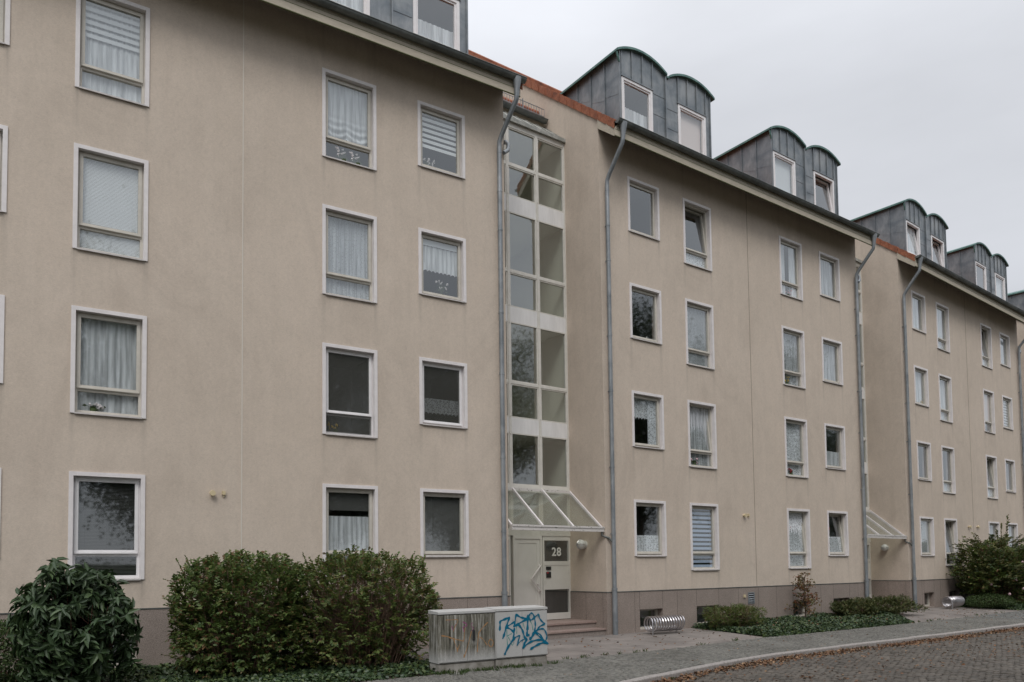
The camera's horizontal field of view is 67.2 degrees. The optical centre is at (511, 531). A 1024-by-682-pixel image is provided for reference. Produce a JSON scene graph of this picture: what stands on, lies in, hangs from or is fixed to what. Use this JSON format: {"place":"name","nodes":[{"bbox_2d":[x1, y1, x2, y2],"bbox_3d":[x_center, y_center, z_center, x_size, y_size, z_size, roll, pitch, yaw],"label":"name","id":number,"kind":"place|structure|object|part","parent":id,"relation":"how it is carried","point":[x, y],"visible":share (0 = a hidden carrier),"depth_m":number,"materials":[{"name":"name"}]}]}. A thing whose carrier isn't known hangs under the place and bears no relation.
{"place":"outdoors","nodes":[
{"label":"outdoors","id":0,"kind":"place"},
{"bbox_2d":[123,606,995,681],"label":"soil","id":1,"kind":"structure","parent":0,"point":[418,674],"depth_m":12.65,"materials":[{"name":"brown soil"}]},
{"bbox_2d":[0,619,50,681],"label":"box shrub","id":2,"kind":"object","parent":1,"relation":"on","point":[6,659],"visible":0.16,"depth_m":11.08,"materials":[{"name":"green plant"}]},
{"bbox_2d":[5,557,145,681],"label":"broadleaf shrub","id":3,"kind":"object","parent":1,"relation":"on","point":[78,625],"visible":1,"depth_m":10.70,"materials":[{"name":"green plant"}]},
{"bbox_2d":[161,549,314,679],"bbox_3d":[-4.507,1.351,12.773,2.429,2.131,1.965,1,-3,-32],"label":"hedge shrub","id":4,"kind":"object","parent":1,"relation":"on","point":[241,648],"visible":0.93,"depth_m":12.30,"materials":[{"name":"green plant"}]},
{"bbox_2d":[27,652,451,681],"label":"ivy","id":5,"kind":"object","parent":1,"relation":"on","point":[333,673],"visible":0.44,"depth_m":12.39,"materials":[{"name":"green plant"}]},
{"bbox_2d":[0,0,611,671],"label":"apartment building","id":6,"kind":"structure","parent":1,"relation":"on","point":[284,276],"depth_m":14.87,"materials":[{"name":"paint"}]},
{"bbox_2d":[0,468,0,516],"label":"window","id":7,"kind":"structure","parent":6,"relation":"in","point":[0,468],"depth_m":12.29,"materials":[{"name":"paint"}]},
{"bbox_2d":[0,294,4,382],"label":"window","id":8,"kind":"structure","parent":6,"relation":"in","point":[2,297],"depth_m":12.40,"materials":[{"name":"paint"}]},
{"bbox_2d":[0,124,7,212],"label":"window","id":9,"kind":"structure","parent":6,"relation":"in","point":[3,128],"depth_m":12.54,"materials":[{"name":"paint"}]},
{"bbox_2d":[0,0,9,45],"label":"window","id":10,"kind":"structure","parent":6,"relation":"in","point":[4,4],"depth_m":12.66,"materials":[{"name":"paint"}]},
{"bbox_2d":[67,471,144,580],"bbox_3d":[-6.902,-0.072,13.142,1.155,1.830,0.203,1,-3,-32],"label":"window","id":11,"kind":"structure","parent":6,"relation":"in","point":[137,480],"depth_m":13.21,"materials":[{"name":"white plastic"}]},
{"bbox_2d":[70,305,146,418],"bbox_3d":[-6.948,-2.867,13.293,1.155,1.830,0.243,1,-3,-32],"label":"window","id":12,"kind":"structure","parent":6,"relation":"in","point":[108,365],"depth_m":13.35,"materials":[{"name":"paint"}]},
{"bbox_2d":[72,142,148,260],"bbox_3d":[-6.972,-5.665,13.411,1.155,1.830,0.203,1,-3,-32],"label":"window","id":13,"kind":"structure","parent":6,"relation":"in","point":[81,152],"depth_m":13.46,"materials":[{"name":"paint"}]},
{"bbox_2d":[75,0,149,106],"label":"window","id":14,"kind":"structure","parent":6,"relation":"in","point":[112,37],"depth_m":13.63,"materials":[{"name":"paint"}]},
{"bbox_2d":[111,638,136,665],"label":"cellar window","id":15,"kind":"structure","parent":6,"relation":"in","point":[126,638],"depth_m":13.37,"materials":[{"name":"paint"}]},
{"bbox_2d":[322,204,376,302],"bbox_3d":[-3.330,-5.600,15.714,1.155,1.830,0.232,1,-3,-32],"label":"window","id":16,"kind":"structure","parent":6,"relation":"in","point":[349,238],"depth_m":15.80,"materials":[{"name":"paint"}]},
{"bbox_2d":[322,67,376,170],"bbox_3d":[-3.368,-8.396,15.853,1.155,1.830,0.243,1,-3,-32],"label":"window","id":17,"kind":"structure","parent":6,"relation":"in","point":[348,103],"depth_m":15.93,"materials":[{"name":"paint"}]},
{"bbox_2d":[322,483,377,576],"bbox_3d":[-3.255,-0.007,15.439,1.155,1.830,0.217,1,-3,-32],"label":"window","id":18,"kind":"structure","parent":6,"relation":"in","point":[338,532],"depth_m":15.52,"materials":[{"name":"paint"}]},
{"bbox_2d":[322,342,377,437],"bbox_3d":[-3.298,-2.803,15.584,1.155,1.830,0.243,1,-3,-32],"label":"window","id":19,"kind":"structure","parent":6,"relation":"in","point":[349,374],"depth_m":15.58,"materials":[{"name":"white plastic"}]},
{"bbox_2d":[417,100,464,178],"bbox_3d":[-1.592,-8.554,16.979,1.155,1.451,0.243,1,-3,-32],"label":"window","id":20,"kind":"structure","parent":6,"relation":"in","point":[423,108],"depth_m":17.04,"materials":[{"name":"paint"}]},
{"bbox_2d":[418,227,466,302],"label":"window","id":21,"kind":"structure","parent":6,"relation":"in","point":[430,258],"depth_m":16.92,"materials":[{"name":"paint"}]},
{"bbox_2d":[419,357,467,428],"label":"window","id":22,"kind":"structure","parent":6,"relation":"in","point":[443,397],"depth_m":16.71,"materials":[{"name":"glass"}]},
{"bbox_2d":[420,488,468,556],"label":"window","id":23,"kind":"structure","parent":6,"relation":"in","point":[462,549],"depth_m":16.64,"materials":[{"name":"paint"}]},
{"bbox_2d":[515,539,540,605],"bbox_3d":[0.401,1.211,19.208,0.781,2.025,0.148,1,-3,-36],"label":"door","id":24,"kind":"structure","parent":6,"relation":"in","point":[527,551],"depth_m":19.24,"materials":[{"name":"paint"}]},
{"bbox_2d":[273,544,442,667],"bbox_3d":[-2.665,1.340,13.660,3.280,2.208,1.981,1,-3,-32],"label":"hedge shrub","id":25,"kind":"object","parent":1,"relation":"on","point":[355,636],"visible":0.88,"depth_m":13.21,"materials":[{"name":"green plant"}]},
{"bbox_2d":[428,608,494,672],"bbox_3d":[-0.846,1.936,13.172,1.093,1.197,0.400,1,-3,-32],"label":"utility cabinet","id":26,"kind":"object","parent":1,"relation":"on","point":[460,639],"visible":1,"depth_m":12.99,"materials":[{"name":"grey metal"}]},
{"bbox_3d":[-0.981,1.795,12.889,0.524,0.775,0.011,1,-3,-32],"label":"door","id":27,"kind":"part","parent":26,"relation":"part of","materials":[{"name":"silver metal"}]},
{"bbox_3d":[-0.529,1.803,13.167,0.525,0.775,0.011,1,-3,-32],"label":"door","id":28,"kind":"part","parent":26,"relation":"part of","materials":[{"name":"silver metal"}]},
{"bbox_2d":[484,605,548,668],"bbox_3d":[0.088,1.947,13.745,1.098,1.207,0.392,1,-3,-32],"label":"utility cabinet","id":29,"kind":"object","parent":1,"relation":"on","point":[521,635],"visible":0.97,"depth_m":13.59,"materials":[{"name":"grey"}]},
{"bbox_3d":[-0.048,1.803,13.458,0.524,0.780,0.011,1,-3,-32],"label":"door","id":30,"kind":"part","parent":29,"relation":"part of","materials":[{"name":"white metal"}]},
{"bbox_3d":[0.404,1.811,13.735,0.525,0.780,0.011,1,-3,-32],"label":"door","id":31,"kind":"part","parent":29,"relation":"part of","materials":[{"name":"white metal"}]},
{"bbox_2d":[468,46,911,634],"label":"apartment building","id":32,"kind":"structure","parent":1,"relation":"on","point":[716,412],"depth_m":21.55,"materials":[{"name":"paint"}]},
{"bbox_2d":[627,176,659,240],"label":"window","id":33,"kind":"structure","parent":32,"relation":"in","point":[631,182],"depth_m":20.55,"materials":[{"name":"paint"}]},
{"bbox_2d":[629,282,661,344],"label":"window","id":34,"kind":"structure","parent":32,"relation":"in","point":[656,294],"depth_m":20.40,"materials":[{"name":"glass"}]},
{"bbox_2d":[631,390,664,449],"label":"window","id":35,"kind":"structure","parent":32,"relation":"in","point":[654,403],"depth_m":20.25,"materials":[{"name":"paint"}]},
{"bbox_2d":[640,609,657,628],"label":"cellar window","id":36,"kind":"structure","parent":32,"relation":"in","point":[644,613],"depth_m":20.04,"materials":[{"name":"glass"}]},
{"bbox_2d":[633,499,666,556],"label":"window","id":37,"kind":"structure","parent":32,"relation":"in","point":[661,550],"depth_m":20.08,"materials":[{"name":"paint"}]},
{"bbox_2d":[682,198,711,271],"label":"window","id":38,"kind":"structure","parent":32,"relation":"in","point":[705,220],"depth_m":21.75,"materials":[{"name":"paint"}]},
{"bbox_2d":[685,298,714,369],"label":"window","id":39,"kind":"structure","parent":32,"relation":"in","point":[709,354],"depth_m":21.56,"materials":[{"name":"paint"}]},
{"bbox_2d":[687,400,716,468],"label":"window","id":40,"kind":"structure","parent":32,"relation":"in","point":[708,422],"depth_m":21.47,"materials":[{"name":"paint"}]},
{"bbox_2d":[690,503,719,570],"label":"window","id":41,"kind":"structure","parent":32,"relation":"in","point":[714,518],"depth_m":21.29,"materials":[{"name":"paint"}]},
{"bbox_2d":[697,605,713,623],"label":"cellar window","id":42,"kind":"structure","parent":32,"relation":"in","point":[700,618],"depth_m":21.29,"materials":[{"name":"paint"}]},
{"bbox_2d":[778,235,802,300],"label":"window","id":43,"kind":"structure","parent":32,"relation":"in","point":[795,284],"depth_m":24.23,"materials":[{"name":"paint"}]},
{"bbox_2d":[781,325,805,388],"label":"window","id":44,"kind":"structure","parent":32,"relation":"in","point":[799,375],"depth_m":24.11,"materials":[{"name":"paint"}]},
{"bbox_2d":[784,416,808,477],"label":"window","id":45,"kind":"structure","parent":32,"relation":"in","point":[803,472],"depth_m":23.97,"materials":[{"name":"paint"}]},
{"bbox_2d":[793,600,804,616],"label":"cellar window","id":46,"kind":"structure","parent":32,"relation":"in","point":[796,613],"depth_m":23.83,"materials":[{"name":"glass"}]},
{"bbox_2d":[787,508,811,568],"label":"window","id":47,"kind":"structure","parent":32,"relation":"in","point":[804,527],"depth_m":23.84,"materials":[{"name":"paint"}]},
{"bbox_2d":[818,251,840,301],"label":"window","id":48,"kind":"structure","parent":32,"relation":"in","point":[834,286],"depth_m":25.49,"materials":[{"name":"paint"}]},
{"bbox_2d":[821,337,842,384],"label":"window","id":49,"kind":"structure","parent":32,"relation":"in","point":[836,346],"depth_m":25.35,"materials":[{"name":"paint"}]},
{"bbox_2d":[824,423,845,469],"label":"window","id":50,"kind":"structure","parent":32,"relation":"in","point":[833,460],"depth_m":25.21,"materials":[{"name":"paint"}]},
{"bbox_2d":[827,510,848,555],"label":"window","id":51,"kind":"structure","parent":32,"relation":"in","point":[843,540],"depth_m":25.09,"materials":[{"name":"paint"}]},
{"bbox_2d":[834,598,844,611],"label":"cellar window","id":52,"kind":"structure","parent":32,"relation":"in","point":[838,600],"depth_m":25.12,"materials":[{"name":"paint"}]},
{"bbox_2d":[702,603,767,628],"bbox_3d":[5.789,2.256,20.272,2.001,0.761,1.293,1,-3,-32],"label":"juniper shrub","id":53,"kind":"object","parent":1,"relation":"on","point":[738,614],"visible":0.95,"depth_m":20.05,"materials":[{"name":"green plant"}]},
{"bbox_2d":[691,611,914,636],"bbox_3d":[9.400,2.558,22.216,9.881,0.341,2.783,1,-3,-36],"label":"ivy","id":54,"kind":"object","parent":1,"relation":"on","point":[798,624],"visible":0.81,"depth_m":20.67,"materials":[{"name":"green plant"}]},
{"bbox_2d":[785,568,821,616],"bbox_3d":[8.593,1.918,22.773,1.050,1.672,1.082,-2,-3,18],"label":"maple sapling","id":55,"kind":"object","parent":1,"relation":"on","point":[807,600],"visible":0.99,"depth_m":22.74,"materials":[{"name":"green plant"}]},
{"bbox_2d":[829,596,881,615],"bbox_3d":[10.579,2.382,23.808,1.933,0.718,1.240,1,-3,-32],"label":"golden shrub","id":56,"kind":"object","parent":1,"relation":"on","point":[860,605],"visible":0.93,"depth_m":23.57,"materials":[{"name":"green plant"}]},
{"bbox_2d":[865,593,929,614],"bbox_3d":[12.131,2.390,24.795,2.617,0.773,1.503,1,-3,-32],"label":"golden shrub","id":57,"kind":"object","parent":1,"relation":"on","point":[899,607],"visible":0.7,"depth_m":24.52,"materials":[{"name":"green plant"}]},
{"bbox_2d":[850,198,1023,609],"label":"apartment building","id":58,"kind":"structure","parent":1,"relation":"on","point":[944,407],"depth_m":29.42,"materials":[{"name":"paint"}]},
{"bbox_2d":[911,290,926,333],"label":"window","id":59,"kind":"structure","parent":58,"relation":"in","point":[918,308],"depth_m":29.22,"materials":[{"name":"paint"}]},
{"bbox_2d":[913,365,928,406],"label":"window","id":60,"kind":"structure","parent":58,"relation":"in","point":[921,386],"depth_m":29.08,"materials":[{"name":"paint"}]},
{"bbox_2d":[916,440,931,480],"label":"window","id":61,"kind":"structure","parent":58,"relation":"in","point":[928,463],"depth_m":28.95,"materials":[{"name":"paint"}]},
{"bbox_2d":[919,516,934,555],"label":"window","id":62,"kind":"structure","parent":58,"relation":"in","point":[930,520],"depth_m":28.80,"materials":[{"name":"paint"}]},
{"bbox_2d":[924,593,929,605],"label":"cellar window","id":63,"kind":"structure","parent":58,"relation":"in","point":[928,604],"depth_m":28.73,"materials":[{"name":"paint"}]},
{"bbox_2d":[935,302,949,352],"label":"window","id":64,"kind":"structure","parent":58,"relation":"in","point":[942,325],"depth_m":30.51,"materials":[{"name":"paint"}]},
{"bbox_2d":[938,373,952,422],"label":"window","id":65,"kind":"structure","parent":58,"relation":"in","point":[945,397],"depth_m":30.39,"materials":[{"name":"paint"}]},
{"bbox_2d":[941,445,955,493],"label":"window","id":66,"kind":"structure","parent":58,"relation":"in","point":[950,486],"depth_m":30.25,"materials":[{"name":"paint"}]},
{"bbox_2d":[944,518,958,565],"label":"window","id":67,"kind":"structure","parent":58,"relation":"in","point":[953,531],"depth_m":30.14,"materials":[{"name":"paint"}]},
{"bbox_2d":[980,323,992,368],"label":"window","id":68,"kind":"structure","parent":58,"relation":"in","point":[987,361],"depth_m":33.24,"materials":[{"name":"paint"}]},
{"bbox_2d":[983,388,995,433],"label":"window","id":69,"kind":"structure","parent":58,"relation":"in","point":[988,396],"depth_m":33.07,"materials":[{"name":"paint"}]},
{"bbox_2d":[985,455,997,498],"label":"window","id":70,"kind":"structure","parent":58,"relation":"in","point":[992,491],"depth_m":32.97,"materials":[{"name":"paint"}]},
{"bbox_2d":[988,521,999,540],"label":"window","id":71,"kind":"structure","parent":58,"relation":"in","point":[996,525],"depth_m":32.84,"materials":[{"name":"paint"}]},
{"bbox_2d":[999,332,1010,367],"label":"window","id":72,"kind":"structure","parent":58,"relation":"in","point":[1004,340],"depth_m":34.54,"materials":[{"name":"paint"}]},
{"bbox_2d":[1002,395,1013,429],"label":"window","id":73,"kind":"structure","parent":58,"relation":"in","point":[1009,406],"depth_m":34.40,"materials":[{"name":"paint"}]},
{"bbox_2d":[1005,459,1015,492],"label":"window","id":74,"kind":"structure","parent":58,"relation":"in","point":[1011,462],"depth_m":34.27,"materials":[{"name":"paint"}]},
{"bbox_2d":[1007,523,1018,547],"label":"window","id":75,"kind":"structure","parent":58,"relation":"in","point":[1013,527],"depth_m":34.16,"materials":[{"name":"paint"}]},
{"bbox_2d":[946,514,1023,603],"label":"flowering shrub","id":76,"kind":"object","parent":1,"relation":"on","point":[996,569],"visible":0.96,"depth_m":28.63,"materials":[{"name":"green plant"}]},
{"bbox_2d":[956,602,1023,609],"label":"ivy","id":77,"kind":"object","parent":1,"relation":"on","point":[1018,606],"visible":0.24,"depth_m":27.90,"materials":[{"name":"green plant"}]},
{"bbox_2d":[965,593,1015,608],"bbox_3d":[17.498,2.561,28.268,2.121,0.652,1.622,1,-3,-32],"label":"shrub","id":78,"kind":"object","parent":1,"relation":"on","point":[1000,600],"visible":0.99,"depth_m":27.82,"materials":[{"name":"green plant"}]},
{"bbox_2d":[1008,290,1023,423],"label":"apartment building","id":79,"kind":"structure","parent":1,"relation":"on","point":[1016,298],"depth_m":37.76,"materials":[{"name":"paint"}]},
{"bbox_2d":[1008,545,1023,598],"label":"evergreen shrub","id":80,"kind":"object","parent":1,"relation":"on","point":[1017,563],"visible":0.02,"depth_m":29.73,"materials":[{"name":"green plant"}]},
{"bbox_2d":[406,628,762,660],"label":"forecourt","id":81,"kind":"structure","parent":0,"point":[573,647],"depth_m":17.25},
{"bbox_2d":[644,615,684,635],"bbox_3d":[3.800,2.369,19.164,1.200,0.552,0.425,1,-3,-32],"label":"bike rack","id":82,"kind":"object","parent":81,"relation":"on","point":[666,627],"visible":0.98,"depth_m":19.06,"materials":[{"name":"silver metal"}]},
{"bbox_2d":[367,610,1023,681],"bbox_3d":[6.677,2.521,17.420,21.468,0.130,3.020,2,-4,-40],"label":"pavement","id":83,"kind":"structure","parent":0,"point":[617,667],"depth_m":14.84,"materials":[{"name":"tile"}]},
{"bbox_2d":[468,0,1023,292],"label":"sky","id":84,"kind":"structure","parent":0,"point":[922,101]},
{"bbox_2d":[673,629,1023,681],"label":"road","id":85,"kind":"structure","parent":0,"point":[885,666],"depth_m":14.03,"materials":[{"name":"stone"}]},
{"bbox_2d":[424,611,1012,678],"bbox_3d":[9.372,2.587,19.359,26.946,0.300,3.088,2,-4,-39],"label":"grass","id":86,"kind":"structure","parent":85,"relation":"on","point":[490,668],"depth_m":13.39,"materials":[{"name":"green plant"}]},
{"bbox_2d":[424,607,1023,681],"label":"fallen leaves","id":87,"kind":"object","parent":85,"relation":"on","point":[765,663],"visible":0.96,"depth_m":15.84,"materials":[{"name":"brown plant"}]},
{"bbox_2d":[899,607,1022,622],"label":"forecourt","id":88,"kind":"structure","parent":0,"point":[936,613],"depth_m":25.77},
{"bbox_2d":[942,596,964,608],"bbox_3d":[16.147,2.649,28.206,1.200,0.551,0.425,1,-3,-38],"label":"bike rack","id":89,"kind":"object","parent":88,"relation":"on","point":[951,601],"visible":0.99,"depth_m":28.08,"materials":[{"name":"silver metal"}]},
{"label":"ground","id":90,"kind":"structure","parent":0,"visible":0},
{"bbox_2d":[619,623,1023,681],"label":"kerb","id":91,"kind":"structure","parent":90,"relation":"on","point":[674,674],"depth_m":15.71,"materials":[{"name":"concrete"}]}
]}

